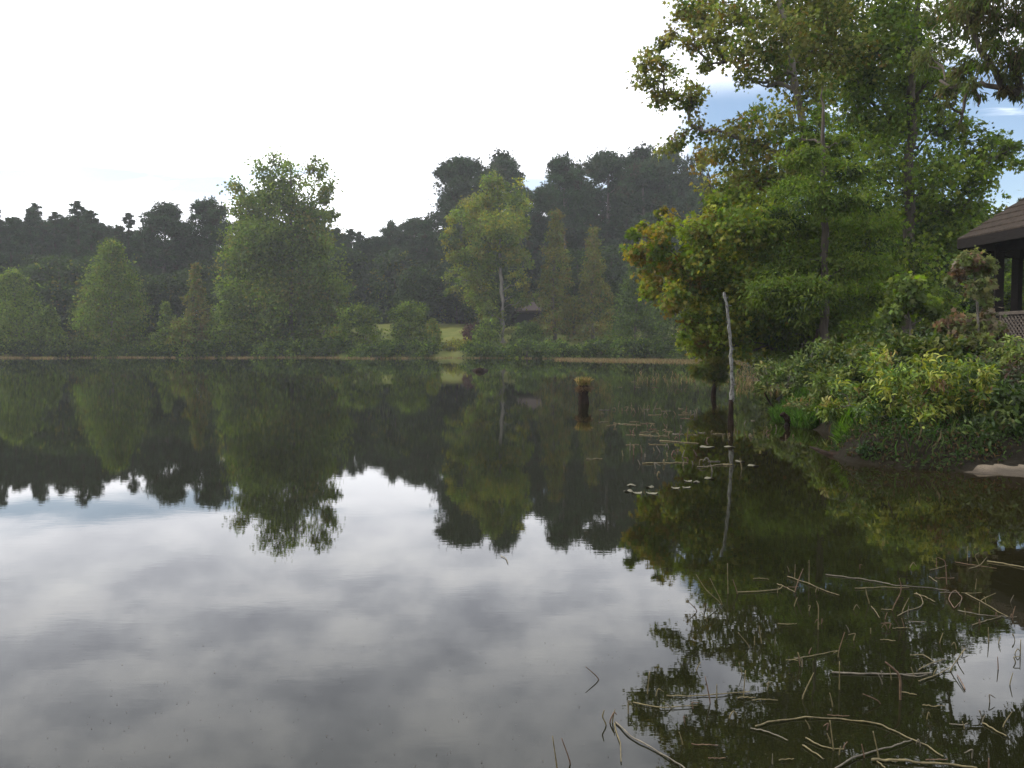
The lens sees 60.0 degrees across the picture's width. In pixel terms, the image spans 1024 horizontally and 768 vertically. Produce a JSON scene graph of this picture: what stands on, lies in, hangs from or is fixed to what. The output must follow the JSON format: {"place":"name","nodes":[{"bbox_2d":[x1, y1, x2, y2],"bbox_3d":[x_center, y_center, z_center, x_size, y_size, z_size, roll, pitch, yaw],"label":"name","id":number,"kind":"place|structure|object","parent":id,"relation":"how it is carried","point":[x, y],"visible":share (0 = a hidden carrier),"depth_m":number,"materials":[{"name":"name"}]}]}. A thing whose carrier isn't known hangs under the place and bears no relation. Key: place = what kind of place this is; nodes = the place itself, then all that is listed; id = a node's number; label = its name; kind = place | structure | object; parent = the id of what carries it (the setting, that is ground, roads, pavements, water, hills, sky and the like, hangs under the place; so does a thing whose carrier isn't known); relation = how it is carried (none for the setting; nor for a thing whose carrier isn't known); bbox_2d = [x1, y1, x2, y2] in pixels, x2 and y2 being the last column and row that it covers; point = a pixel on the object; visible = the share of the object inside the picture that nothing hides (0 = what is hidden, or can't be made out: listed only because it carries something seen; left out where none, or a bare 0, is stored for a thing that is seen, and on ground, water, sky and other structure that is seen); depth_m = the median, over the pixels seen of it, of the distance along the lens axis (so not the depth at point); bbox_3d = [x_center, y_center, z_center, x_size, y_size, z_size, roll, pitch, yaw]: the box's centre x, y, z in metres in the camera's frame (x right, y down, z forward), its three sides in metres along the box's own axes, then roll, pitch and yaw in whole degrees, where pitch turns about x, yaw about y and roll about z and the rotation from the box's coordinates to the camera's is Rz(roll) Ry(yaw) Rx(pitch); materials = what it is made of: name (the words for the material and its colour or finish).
{"place":"outdoors","nodes":[
{"label":"outdoors","id":0,"kind":"place"},
{"bbox_2d":[0,357,1023,767],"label":"water","id":1,"kind":"structure","parent":0,"point":[280,505],"depth_m":5.75,"materials":[{"name":"liquid"}]},
{"bbox_2d":[0,356,778,394],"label":"reed bed","id":2,"kind":"object","parent":1,"relation":"on","point":[591,359],"visible":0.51,"depth_m":82.98,"materials":[{"name":"brown plant"}]},
{"bbox_2d":[574,376,594,403],"bbox_3d":[1.789,0.284,22.302,0.555,1.024,0.577,2,3,34],"label":"stump","id":3,"kind":"object","parent":1,"relation":"on","point":[583,388],"visible":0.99,"depth_m":22.19,"materials":[{"name":"brown wood"}]},
{"bbox_2d":[684,338,736,396],"bbox_3d":[5.653,-0.172,25.126,1.502,2.625,1.187,0,3,0],"label":"cypress sapling","id":4,"kind":"object","parent":1,"relation":"in","point":[709,373],"visible":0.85,"depth_m":25.00,"materials":[{"name":"plant"}]},
{"bbox_2d":[723,292,735,424],"bbox_3d":[4.016,-0.315,16.390,0.265,2.757,0.136,0,3,0],"label":"dead tree","id":5,"kind":"object","parent":1,"relation":"in","point":[731,409],"visible":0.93,"depth_m":16.36,"materials":[{"name":"wood"}]},
{"bbox_2d":[0,319,1023,471],"bbox_3d":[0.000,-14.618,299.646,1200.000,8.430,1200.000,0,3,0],"label":"ground","id":6,"kind":"structure","parent":0,"point":[450,331],"depth_m":11.30,"materials":[{"name":"plant"}]},
{"bbox_2d":[0,216,34,335],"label":"pine tree","id":7,"kind":"object","parent":6,"relation":"on","point":[9,247],"visible":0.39,"depth_m":117.55,"materials":[{"name":"green plant"}]},
{"bbox_2d":[0,264,60,355],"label":"cypress tree","id":8,"kind":"object","parent":6,"relation":"on","point":[15,295],"visible":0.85,"depth_m":102.57,"materials":[{"name":"green plant"}]},
{"bbox_2d":[13,207,48,295],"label":"pine tree","id":9,"kind":"object","parent":6,"relation":"on","point":[30,235],"visible":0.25,"depth_m":124.66,"materials":[{"name":"green plant"}]},
{"bbox_2d":[31,304,70,354],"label":"cypress tree","id":10,"kind":"object","parent":6,"relation":"on","point":[51,323],"visible":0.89,"depth_m":102.31,"materials":[{"name":"green plant"}]},
{"bbox_2d":[19,254,90,338],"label":"leafy tree","id":11,"kind":"object","parent":6,"relation":"on","point":[40,278],"visible":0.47,"depth_m":111.74,"materials":[{"name":"green plant"}]},
{"bbox_2d":[42,211,70,271],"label":"pine tree","id":12,"kind":"object","parent":6,"relation":"on","point":[56,222],"visible":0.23,"depth_m":127.51,"materials":[{"name":"green plant"}]},
{"bbox_2d":[57,200,95,311],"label":"pine tree","id":13,"kind":"object","parent":6,"relation":"on","point":[76,221],"visible":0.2,"depth_m":121.60,"materials":[{"name":"green plant"}]},
{"bbox_2d":[74,209,104,272],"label":"pine tree","id":14,"kind":"object","parent":6,"relation":"on","point":[93,222],"visible":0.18,"depth_m":119.19,"materials":[{"name":"green plant"}]},
{"bbox_2d":[54,253,136,340],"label":"leafy tree","id":15,"kind":"object","parent":6,"relation":"on","point":[76,268],"visible":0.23,"depth_m":111.07,"materials":[{"name":"green plant"}]},
{"bbox_2d":[63,235,159,349],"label":"cypress tree","id":16,"kind":"object","parent":6,"relation":"on","point":[111,266],"visible":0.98,"depth_m":104.38,"materials":[{"name":"green plant"}]},
{"bbox_2d":[118,212,145,270],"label":"pine tree","id":17,"kind":"object","parent":6,"relation":"on","point":[128,220],"visible":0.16,"depth_m":129.51,"materials":[{"name":"green plant"}]},
{"bbox_2d":[106,265,162,337],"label":"leafy tree","id":18,"kind":"object","parent":6,"relation":"on","point":[144,277],"visible":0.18,"depth_m":115.02,"materials":[{"name":"green plant"}]},
{"bbox_2d":[127,277,176,339],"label":"leafy tree","id":19,"kind":"object","parent":6,"relation":"on","point":[152,282],"visible":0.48,"depth_m":113.77,"materials":[{"name":"green plant"}]},
{"bbox_2d":[126,200,200,285],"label":"pine tree","id":20,"kind":"object","parent":6,"relation":"on","point":[160,218],"visible":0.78,"depth_m":123.11,"materials":[{"name":"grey plant"}]},
{"bbox_2d":[149,300,180,354],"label":"cypress tree","id":21,"kind":"object","parent":6,"relation":"on","point":[165,309],"visible":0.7,"depth_m":102.28,"materials":[{"name":"green plant"}]},
{"bbox_2d":[141,272,196,331],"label":"leafy tree","id":22,"kind":"object","parent":6,"relation":"on","point":[163,279],"visible":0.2,"depth_m":116.65,"materials":[{"name":"green plant"}]},
{"bbox_2d":[156,339,201,356],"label":"shrub","id":23,"kind":"object","parent":6,"relation":"on","point":[170,350],"visible":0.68,"depth_m":101.29,"materials":[{"name":"green plant"}]},
{"bbox_2d":[159,316,200,356],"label":"shrub","id":24,"kind":"object","parent":6,"relation":"on","point":[178,326],"visible":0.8,"depth_m":101.61,"materials":[{"name":"green plant"}]},
{"bbox_2d":[165,266,216,326],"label":"leafy tree","id":25,"kind":"object","parent":6,"relation":"on","point":[180,276],"visible":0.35,"depth_m":116.75,"materials":[{"name":"green plant"}]},
{"bbox_2d":[173,262,216,345],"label":"cypress tree","id":26,"kind":"object","parent":6,"relation":"on","point":[196,286],"visible":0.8,"depth_m":103.19,"materials":[{"name":"green plant"}]},
{"bbox_2d":[163,194,237,276],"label":"pine tree","id":27,"kind":"object","parent":6,"relation":"on","point":[208,214],"visible":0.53,"depth_m":124.72,"materials":[{"name":"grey plant"}]},
{"bbox_2d":[201,285,255,355],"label":"tree","id":28,"kind":"object","parent":6,"relation":"on","point":[230,301],"visible":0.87,"depth_m":102.39,"materials":[{"name":"green plant"}]},
{"bbox_2d":[217,339,254,356],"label":"shrub","id":29,"kind":"object","parent":6,"relation":"on","point":[235,349],"visible":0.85,"depth_m":101.25,"materials":[{"name":"green plant"}]},
{"bbox_2d":[244,339,285,356],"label":"shrub","id":30,"kind":"object","parent":6,"relation":"on","point":[271,349],"visible":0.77,"depth_m":100.95,"materials":[{"name":"green plant"}]},
{"bbox_2d":[195,146,362,347],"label":"leafy tree","id":31,"kind":"object","parent":6,"relation":"on","point":[261,239],"visible":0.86,"depth_m":105.12,"materials":[{"name":"green plant"}]},
{"bbox_2d":[279,336,319,356],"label":"shrub","id":32,"kind":"object","parent":6,"relation":"on","point":[292,347],"visible":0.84,"depth_m":100.75,"materials":[{"name":"green plant"}]},
{"bbox_2d":[316,337,352,356],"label":"shrub","id":33,"kind":"object","parent":6,"relation":"on","point":[333,346],"visible":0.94,"depth_m":101.48,"materials":[{"name":"green plant"}]},
{"bbox_2d":[322,244,372,293],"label":"leafy tree","id":34,"kind":"object","parent":6,"relation":"on","point":[359,263],"visible":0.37,"depth_m":136.51,"materials":[{"name":"green plant"}]},
{"bbox_2d":[337,301,386,349],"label":"shrub","id":35,"kind":"object","parent":6,"relation":"on","point":[354,313],"visible":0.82,"depth_m":103.08,"materials":[{"name":"green plant"}]},
{"bbox_2d":[343,271,384,306],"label":"leafy tree","id":36,"kind":"object","parent":6,"relation":"on","point":[360,295],"visible":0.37,"depth_m":134.84,"materials":[{"name":"green plant"}]},
{"bbox_2d":[354,283,399,323],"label":"leafy tree","id":37,"kind":"object","parent":6,"relation":"on","point":[381,319],"visible":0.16,"depth_m":134.12,"materials":[{"name":"green plant"}]},
{"bbox_2d":[357,235,403,282],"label":"pine tree","id":38,"kind":"object","parent":6,"relation":"on","point":[372,244],"visible":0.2,"depth_m":141.86,"materials":[{"name":"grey plant"}]},
{"bbox_2d":[370,336,408,356],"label":"shrub","id":39,"kind":"object","parent":6,"relation":"on","point":[390,346],"visible":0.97,"depth_m":98.82,"materials":[{"name":"green plant"}]},
{"bbox_2d":[363,246,430,310],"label":"leafy tree","id":40,"kind":"object","parent":6,"relation":"on","point":[392,262],"visible":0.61,"depth_m":133.94,"materials":[{"name":"green plant"}]},
{"bbox_2d":[381,297,432,343],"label":"shrub","id":41,"kind":"object","parent":6,"relation":"on","point":[417,315],"visible":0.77,"depth_m":102.62,"materials":[{"name":"green plant"}]},
{"bbox_2d":[391,215,432,262],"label":"pine tree","id":42,"kind":"object","parent":6,"relation":"on","point":[403,233],"visible":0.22,"depth_m":147.18,"materials":[{"name":"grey plant"}]},
{"bbox_2d":[389,266,440,325],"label":"leafy tree","id":43,"kind":"object","parent":6,"relation":"on","point":[405,293],"visible":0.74,"depth_m":126.89,"materials":[{"name":"green plant"}]},
{"bbox_2d":[403,338,441,357],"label":"shrub","id":44,"kind":"object","parent":6,"relation":"on","point":[418,348],"visible":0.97,"depth_m":98.06,"materials":[{"name":"green plant"}]},
{"bbox_2d":[420,318,443,349],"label":"shrub","id":45,"kind":"object","parent":6,"relation":"on","point":[432,325],"visible":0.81,"depth_m":102.35,"materials":[{"name":"green plant"}]},
{"bbox_2d":[408,259,456,318],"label":"leafy tree","id":46,"kind":"object","parent":6,"relation":"on","point":[431,265],"visible":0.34,"depth_m":132.71,"materials":[{"name":"green plant"}]},
{"bbox_2d":[409,184,469,282],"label":"pine tree","id":47,"kind":"object","parent":6,"relation":"on","point":[430,222],"visible":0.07,"depth_m":142.16,"materials":[{"name":"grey plant"}]},
{"bbox_2d":[439,282,473,323],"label":"leafy tree","id":48,"kind":"object","parent":6,"relation":"on","point":[457,316],"visible":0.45,"depth_m":131.83,"materials":[{"name":"green plant"}]},
{"bbox_2d":[417,152,504,323],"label":"pine tree","id":49,"kind":"object","parent":6,"relation":"on","point":[459,176],"visible":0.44,"depth_m":131.71,"materials":[{"name":"green plant"}]},
{"bbox_2d":[441,251,515,323],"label":"leafy tree","id":50,"kind":"object","parent":6,"relation":"on","point":[473,317],"visible":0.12,"depth_m":126.89,"materials":[{"name":"green plant"}]},
{"bbox_2d":[458,339,503,357],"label":"shrub","id":51,"kind":"object","parent":6,"relation":"on","point":[478,348],"visible":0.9,"depth_m":96.56,"materials":[{"name":"green plant"}]},
{"bbox_2d":[438,169,538,342],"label":"leafy tree","id":52,"kind":"object","parent":6,"relation":"on","point":[503,229],"visible":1,"depth_m":107.00,"materials":[{"name":"green plant"}]},
{"bbox_2d":[471,316,505,345],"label":"shrub","id":53,"kind":"object","parent":6,"relation":"on","point":[492,326],"visible":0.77,"depth_m":103.69,"materials":[{"name":"green plant"}]},
{"bbox_2d":[464,266,528,333],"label":"leafy tree","id":54,"kind":"object","parent":6,"relation":"on","point":[507,310],"visible":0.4,"depth_m":116.51,"materials":[{"name":"green plant"}]},
{"bbox_2d":[457,146,540,266],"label":"pine tree","id":55,"kind":"object","parent":6,"relation":"on","point":[506,165],"visible":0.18,"depth_m":135.22,"materials":[{"name":"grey plant"}]},
{"bbox_2d":[509,300,541,322],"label":"pavilion","id":56,"kind":"structure","parent":6,"relation":"on","point":[533,307],"depth_m":127.18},
{"bbox_2d":[503,336,549,357],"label":"shrub","id":57,"kind":"object","parent":6,"relation":"on","point":[518,348],"visible":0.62,"depth_m":94.93,"materials":[{"name":"green plant"}]},
{"bbox_2d":[507,320,547,346],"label":"shrub","id":58,"kind":"object","parent":6,"relation":"on","point":[526,329],"visible":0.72,"depth_m":102.95,"materials":[{"name":"green plant"}]},
{"bbox_2d":[512,254,557,317],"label":"leafy tree","id":59,"kind":"object","parent":6,"relation":"on","point":[536,275],"visible":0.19,"depth_m":131.10,"materials":[{"name":"green plant"}]},
{"bbox_2d":[529,207,578,340],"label":"cypress tree","id":60,"kind":"object","parent":6,"relation":"on","point":[555,233],"visible":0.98,"depth_m":105.03,"materials":[{"name":"green plant"}]},
{"bbox_2d":[533,338,574,357],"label":"shrub","id":61,"kind":"object","parent":6,"relation":"on","point":[550,346],"visible":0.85,"depth_m":93.56,"materials":[{"name":"green plant"}]},
{"bbox_2d":[526,150,606,318],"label":"pine tree","id":62,"kind":"object","parent":6,"relation":"on","point":[571,198],"visible":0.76,"depth_m":129.67,"materials":[{"name":"green plant"}]},
{"bbox_2d":[537,242,611,333],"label":"leafy tree","id":63,"kind":"object","parent":6,"relation":"on","point":[576,262],"visible":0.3,"depth_m":111.46,"materials":[{"name":"green plant"}]},
{"bbox_2d":[567,224,619,340],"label":"cypress tree","id":64,"kind":"object","parent":6,"relation":"on","point":[588,277],"visible":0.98,"depth_m":103.98,"materials":[{"name":"green plant"}]},
{"bbox_2d":[579,335,618,357],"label":"shrub","id":65,"kind":"object","parent":6,"relation":"on","point":[595,344],"visible":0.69,"depth_m":91.27,"materials":[{"name":"green plant"}]},
{"bbox_2d":[568,145,649,288],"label":"pine tree","id":66,"kind":"object","parent":6,"relation":"on","point":[602,165],"visible":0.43,"depth_m":133.56,"materials":[{"name":"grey plant"}]},
{"bbox_2d":[579,244,645,330],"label":"leafy tree","id":67,"kind":"object","parent":6,"relation":"on","point":[610,256],"visible":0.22,"depth_m":113.41,"materials":[{"name":"green plant"}]},
{"bbox_2d":[602,335,649,358],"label":"shrub","id":68,"kind":"object","parent":6,"relation":"on","point":[622,344],"visible":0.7,"depth_m":89.73,"materials":[{"name":"green plant"}]},
{"bbox_2d":[604,262,666,341],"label":"cypress tree","id":69,"kind":"object","parent":6,"relation":"on","point":[633,303],"visible":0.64,"depth_m":93.02,"materials":[{"name":"green plant"}]},
{"bbox_2d":[605,141,683,321],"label":"pine tree","id":70,"kind":"object","parent":6,"relation":"on","point":[643,164],"visible":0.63,"depth_m":130.63,"materials":[{"name":"green plant"}]},
{"bbox_2d":[626,334,665,358],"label":"shrub","id":71,"kind":"object","parent":6,"relation":"on","point":[651,349],"visible":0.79,"depth_m":89.04,"materials":[{"name":"green plant"}]},
{"bbox_2d":[643,258,686,346],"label":"cypress tree","id":72,"kind":"object","parent":6,"relation":"on","point":[666,326],"visible":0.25,"depth_m":89.21,"materials":[{"name":"green plant"}]},
{"bbox_2d":[644,141,712,248],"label":"pine tree","id":73,"kind":"object","parent":6,"relation":"on","point":[683,179],"visible":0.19,"depth_m":137.09,"materials":[{"name":"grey plant"}]},
{"bbox_2d":[682,147,717,245],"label":"pine tree","id":74,"kind":"object","parent":6,"relation":"on","point":[690,202],"visible":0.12,"depth_m":118.57,"materials":[{"name":"green plant"}]},
{"bbox_2d":[618,169,829,388],"bbox_3d":[5.945,-2.888,25.233,5.994,6.319,6.744,0,3,0],"label":"sweetgum tree","id":75,"kind":"object","parent":6,"relation":"on","point":[710,261],"visible":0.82,"depth_m":23.65,"materials":[{"name":"green plant"}]},
{"bbox_2d":[625,0,892,330],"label":"sweetgum tree","id":76,"kind":"object","parent":6,"relation":"on","point":[778,22],"visible":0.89,"depth_m":25.67,"materials":[{"name":"green plant"}]},
{"bbox_2d":[752,333,836,396],"bbox_3d":[6.528,-0.284,20.597,2.045,1.791,2.983,0,3,0],"label":"bush","id":77,"kind":"object","parent":6,"relation":"on","point":[777,372],"visible":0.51,"depth_m":20.11,"materials":[{"name":"green plant"}]},
{"bbox_2d":[767,385,826,428],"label":"grass tuft","id":78,"kind":"object","parent":6,"relation":"on","point":[799,418],"visible":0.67,"depth_m":16.58,"materials":[{"name":"green plant"}]},
{"bbox_2d":[728,88,919,363],"bbox_3d":[8.182,-3.844,24.044,5.292,8.071,6.836,0,3,0],"label":"cypress tree","id":79,"kind":"object","parent":6,"relation":"on","point":[806,297],"visible":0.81,"depth_m":22.55,"materials":[{"name":"green plant"}]},
{"bbox_2d":[794,338,864,388],"bbox_3d":[7.188,-0.178,19.084,2.086,1.616,2.100,2,3,34],"label":"undergrowth shrub","id":80,"kind":"object","parent":6,"relation":"on","point":[833,357],"visible":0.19,"depth_m":18.98,"materials":[{"name":"green plant"}]},
{"bbox_2d":[801,363,871,422],"bbox_3d":[6.086,0.202,16.088,1.585,1.389,3.264,1,3,18],"label":"bush","id":81,"kind":"object","parent":6,"relation":"on","point":[842,373],"visible":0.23,"depth_m":15.34,"materials":[{"name":"green plant"}]},
{"bbox_2d":[829,403,870,445],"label":"grass tuft","id":82,"kind":"object","parent":6,"relation":"on","point":[841,426],"visible":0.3,"depth_m":12.55,"materials":[{"name":"green plant"}]},
{"bbox_2d":[809,336,906,412],"bbox_3d":[6.238,-0.050,15.567,1.914,1.628,2.213,-2,3,-37],"label":"undergrowth shrub","id":83,"kind":"object","parent":6,"relation":"on","point":[842,362],"visible":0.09,"depth_m":15.59,"materials":[{"name":"green plant"}]},
{"bbox_2d":[841,322,908,346],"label":"undergrowth shrub","id":84,"kind":"object","parent":6,"relation":"on","point":[880,334],"visible":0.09,"depth_m":19.76,"materials":[{"name":"green plant"}]},
{"bbox_2d":[842,332,950,404],"bbox_3d":[6.612,-0.062,14.966,2.146,1.651,2.131,0,3,0],"label":"undergrowth shrub","id":85,"kind":"object","parent":6,"relation":"on","point":[902,343],"visible":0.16,"depth_m":14.76,"materials":[{"name":"green plant"}]},
{"bbox_2d":[771,0,1023,332],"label":"maple tree","id":86,"kind":"object","parent":6,"relation":"on","point":[905,102],"visible":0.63,"depth_m":28.34,"materials":[{"name":"green plant"}]},
{"bbox_2d":[854,413,954,458],"bbox_3d":[5.408,0.777,11.476,2.187,0.820,0.934,0,3,0],"label":"bush","id":87,"kind":"object","parent":6,"relation":"on","point":[863,450],"visible":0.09,"depth_m":11.26,"materials":[{"name":"green plant"}]},
{"bbox_2d":[869,265,944,335],"bbox_3d":[7.653,-0.943,16.993,1.514,2.694,0.928,0,3,0],"label":"maple sapling","id":88,"kind":"object","parent":6,"relation":"on","point":[910,301],"visible":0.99,"depth_m":16.78,"materials":[{"name":"green plant"}]},
{"bbox_2d":[798,386,1023,460],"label":"bank grass","id":89,"kind":"structure","parent":6,"relation":"on","point":[925,429],"depth_m":11.26,"materials":[{"name":"green plant"}]},
{"bbox_2d":[815,343,1009,431],"bbox_3d":[5.567,0.215,12.516,2.259,1.597,2.850,-1,3,-17],"label":"bush","id":90,"kind":"object","parent":6,"relation":"on","point":[907,391],"visible":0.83,"depth_m":11.90,"materials":[{"name":"green plant"}]},
{"bbox_2d":[825,406,1023,470],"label":"bank weeds","id":91,"kind":"object","parent":6,"relation":"on","point":[860,427],"visible":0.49,"depth_m":11.07,"materials":[{"name":"green plant"}]},
{"bbox_2d":[863,327,1017,395],"bbox_3d":[6.867,-0.121,14.474,2.205,1.622,1.908,0,3,5],"label":"undergrowth shrub","id":92,"kind":"object","parent":6,"relation":"on","point":[957,347],"visible":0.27,"depth_m":14.36,"materials":[{"name":"green plant"}]},
{"bbox_2d":[905,0,1023,134],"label":"oak tree","id":93,"kind":"object","parent":6,"relation":"on","point":[975,18],"visible":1,"depth_m":18.68,"materials":[{"name":"green plant"}]},
{"bbox_2d":[932,245,1023,375],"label":"sweetgum sapling","id":94,"kind":"object","parent":6,"relation":"on","point":[986,325],"visible":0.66,"depth_m":14.79,"materials":[{"name":"green plant"}]},
{"bbox_2d":[951,366,1023,447],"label":"bush","id":95,"kind":"object","parent":6,"relation":"on","point":[1012,404],"visible":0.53,"depth_m":11.25,"materials":[{"name":"green plant"}]},
{"bbox_2d":[957,198,1023,350],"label":"gazebo","id":96,"kind":"object","parent":6,"relation":"on","point":[999,236],"visible":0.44,"depth_m":19.31,"materials":[{"name":"brown wood"}]},
{"bbox_2d":[963,351,1023,389],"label":"bush","id":97,"kind":"object","parent":6,"relation":"on","point":[1010,373],"visible":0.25,"depth_m":13.19,"materials":[{"name":"green plant"}]},
{"bbox_2d":[967,464,1023,476],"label":"sand","id":98,"kind":"structure","parent":6,"relation":"on","point":[1003,470],"depth_m":10.36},
{"bbox_2d":[981,333,1023,376],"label":"bush","id":99,"kind":"object","parent":6,"relation":"on","point":[1016,349],"visible":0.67,"depth_m":13.61,"materials":[{"name":"green plant"}]},
{"bbox_2d":[993,258,1023,311],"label":"leafy tree","id":100,"kind":"object","parent":6,"relation":"on","point":[1007,291],"visible":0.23,"depth_m":35.88,"materials":[{"name":"green plant"}]},
{"bbox_2d":[0,0,1023,314],"label":"sky","id":101,"kind":"structure","parent":0,"point":[116,107],"materials":[{"name":"white"}]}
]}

